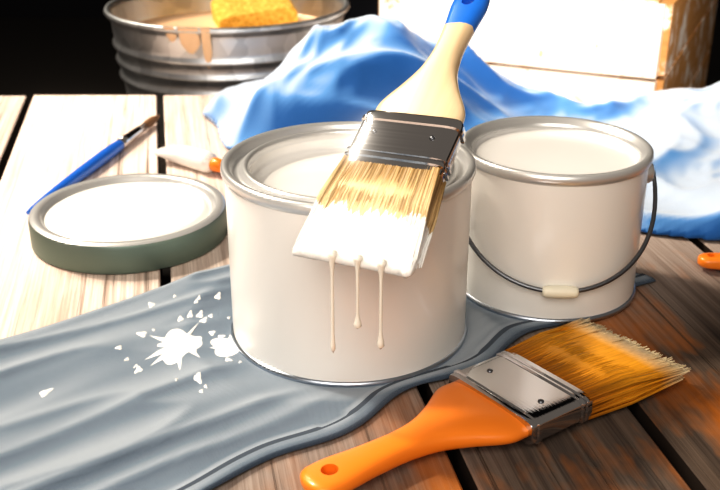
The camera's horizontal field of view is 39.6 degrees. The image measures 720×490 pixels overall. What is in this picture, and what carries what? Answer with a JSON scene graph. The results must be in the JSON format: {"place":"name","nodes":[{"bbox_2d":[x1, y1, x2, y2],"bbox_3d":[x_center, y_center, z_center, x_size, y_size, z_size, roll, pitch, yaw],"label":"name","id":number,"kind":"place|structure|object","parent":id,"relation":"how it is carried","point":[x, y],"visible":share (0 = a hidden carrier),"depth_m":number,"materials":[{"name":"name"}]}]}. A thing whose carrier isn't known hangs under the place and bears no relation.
{"place":"outdoors","nodes":[
{"label":"outdoors","id":0,"kind":"place"},
{"bbox_2d":[0,18,719,284],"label":"ground","id":1,"kind":"structure","parent":0,"point":[57,56],"depth_m":2.40,"materials":[{"name":"black"}]},
{"bbox_2d":[103,0,349,144],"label":"metal bucket","id":2,"kind":"object","parent":1,"relation":"on","point":[187,47],"visible":0.34,"depth_m":1.36,"materials":[{"name":"metal"}]},
{"bbox_2d":[0,95,719,489],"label":"wooden table","id":3,"kind":"object","parent":1,"relation":"on","point":[666,439],"visible":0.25,"depth_m":0.75,"materials":[{"name":"brown wood"}]},
{"bbox_2d":[26,115,159,214],"bbox_3d":[-0.274,-0.093,1.064,0.014,0.014,0.315,5,25,11],"label":"thin paintbrush","id":4,"kind":"object","parent":3,"relation":"on","point":[96,161],"visible":0.83,"depth_m":1.05,"materials":[{"name":"blue"}]},
{"bbox_2d":[28,173,227,274],"bbox_3d":[-0.205,-0.022,0.892,0.172,0.027,0.172,0,24,0],"label":"can lid","id":5,"kind":"object","parent":3,"relation":"on","point":[127,224],"visible":0.99,"depth_m":0.86,"materials":[{"name":"grey metal"}]},
{"bbox_2d":[149,144,221,172],"bbox_3d":[-0.177,-0.092,1.051,0.095,0.023,0.035,18,30,35],"label":"paint tube","id":6,"kind":"object","parent":3,"relation":"on","point":[197,159],"visible":0.89,"depth_m":1.04,"materials":[{"name":"white plastic"}]},
{"bbox_2d":[0,264,655,489],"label":"drop cloth","id":7,"kind":"object","parent":3,"relation":"on","point":[169,386],"visible":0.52,"depth_m":0.64,"materials":[{"name":"grey fabric"}]},
{"bbox_2d":[220,121,475,387],"bbox_3d":[-0.008,0.000,0.713,0.175,0.130,0.175,0,24,0],"label":"paint can","id":8,"kind":"object","parent":7,"relation":"on","point":[275,180],"visible":0.62,"depth_m":0.66,"materials":[{"name":"white metal"}]},
{"bbox_2d":[292,0,489,352],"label":"paint brush","id":9,"kind":"object","parent":8,"relation":"on","point":[377,204],"visible":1,"depth_m":0.58,"materials":[{"name":"brown wood"}]},
{"bbox_2d":[462,116,656,324],"bbox_3d":[0.148,-0.022,0.779,0.156,0.117,0.151,1,24,2],"label":"paint can","id":10,"kind":"object","parent":7,"relation":"on","point":[557,210],"visible":0.91,"depth_m":0.73,"materials":[{"name":"white metal"}]},
{"bbox_2d":[203,15,719,239],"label":"blue cloth","id":11,"kind":"object","parent":3,"relation":"on","point":[355,69],"visible":0.66,"depth_m":1.07,"materials":[{"name":"fabric"}]},
{"bbox_2d":[300,318,690,489],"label":"paint brush","id":12,"kind":"object","parent":3,"relation":"on","point":[537,388],"visible":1,"depth_m":0.62,"materials":[{"name":"orange plastic"}]},
{"bbox_2d":[697,252,719,269],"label":"paint brush","id":13,"kind":"object","parent":3,"relation":"on","point":[710,260],"visible":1,"depth_m":0.82,"materials":[{"name":"orange plastic"}]},
{"bbox_2d":[378,0,717,95],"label":"wooden crate","id":14,"kind":"object","parent":1,"relation":"on","point":[598,47],"visible":0.44,"depth_m":1.37,"materials":[{"name":"white paint"}]},
{"bbox_2d":[0,0,719,17],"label":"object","id":15,"kind":"structure","parent":0,"point":[62,8],"depth_m":2.83,"materials":[{"name":"black"}]}
]}

